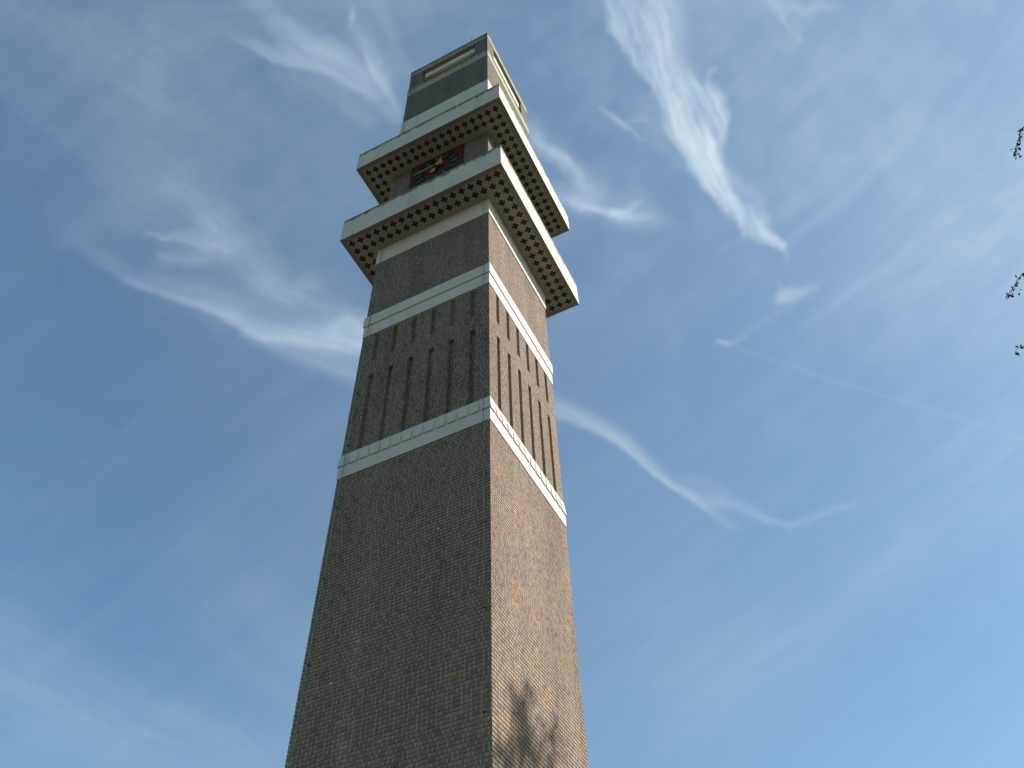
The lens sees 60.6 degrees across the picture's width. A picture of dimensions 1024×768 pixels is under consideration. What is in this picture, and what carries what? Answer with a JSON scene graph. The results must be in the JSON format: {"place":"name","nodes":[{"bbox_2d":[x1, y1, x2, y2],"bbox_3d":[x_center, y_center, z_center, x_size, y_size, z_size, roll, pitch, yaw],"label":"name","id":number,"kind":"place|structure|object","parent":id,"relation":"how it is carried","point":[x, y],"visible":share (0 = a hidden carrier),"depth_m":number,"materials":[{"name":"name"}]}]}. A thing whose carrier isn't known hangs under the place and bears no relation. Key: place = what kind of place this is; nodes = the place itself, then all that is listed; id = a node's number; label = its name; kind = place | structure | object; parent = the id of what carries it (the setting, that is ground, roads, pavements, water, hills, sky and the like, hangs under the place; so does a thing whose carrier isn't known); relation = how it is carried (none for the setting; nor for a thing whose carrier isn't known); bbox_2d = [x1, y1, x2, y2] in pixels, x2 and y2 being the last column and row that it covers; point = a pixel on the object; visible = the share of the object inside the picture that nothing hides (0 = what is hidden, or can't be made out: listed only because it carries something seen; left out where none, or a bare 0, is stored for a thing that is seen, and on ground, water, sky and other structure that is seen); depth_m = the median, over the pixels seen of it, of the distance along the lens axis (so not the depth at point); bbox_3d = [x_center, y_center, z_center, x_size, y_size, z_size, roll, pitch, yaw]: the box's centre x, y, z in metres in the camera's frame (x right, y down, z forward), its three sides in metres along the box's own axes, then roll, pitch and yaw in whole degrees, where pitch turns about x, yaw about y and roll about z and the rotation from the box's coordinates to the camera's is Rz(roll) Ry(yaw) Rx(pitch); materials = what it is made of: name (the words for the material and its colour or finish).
{"place":"outdoors","nodes":[
{"label":"outdoors","id":0,"kind":"place"},
{"bbox_2d":[294,0,784,347],"bbox_3d":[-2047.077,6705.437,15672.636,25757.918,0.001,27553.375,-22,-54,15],"label":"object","id":1,"kind":"structure","parent":0,"point":[697,143],"depth_m":8336.92,"materials":[{"name":"white"}]},
{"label":"pavement","id":2,"kind":"structure","parent":0,"visible":0},
{"bbox_2d":[285,32,588,767],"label":"bell tower","id":3,"kind":"structure","parent":2,"relation":"on","point":[442,632],"depth_m":23.33,"materials":[{"name":"brick"},{"name":"white concrete"},{"name":"concrete"}]},
{"label":"ground","id":4,"kind":"structure","parent":0,"visible":0},
{"bbox_2d":[1005,127,1023,355],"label":"tree","id":5,"kind":"object","parent":4,"relation":"on","point":[1020,156],"visible":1,"depth_m":21.21,"materials":[{"name":"green plant"}]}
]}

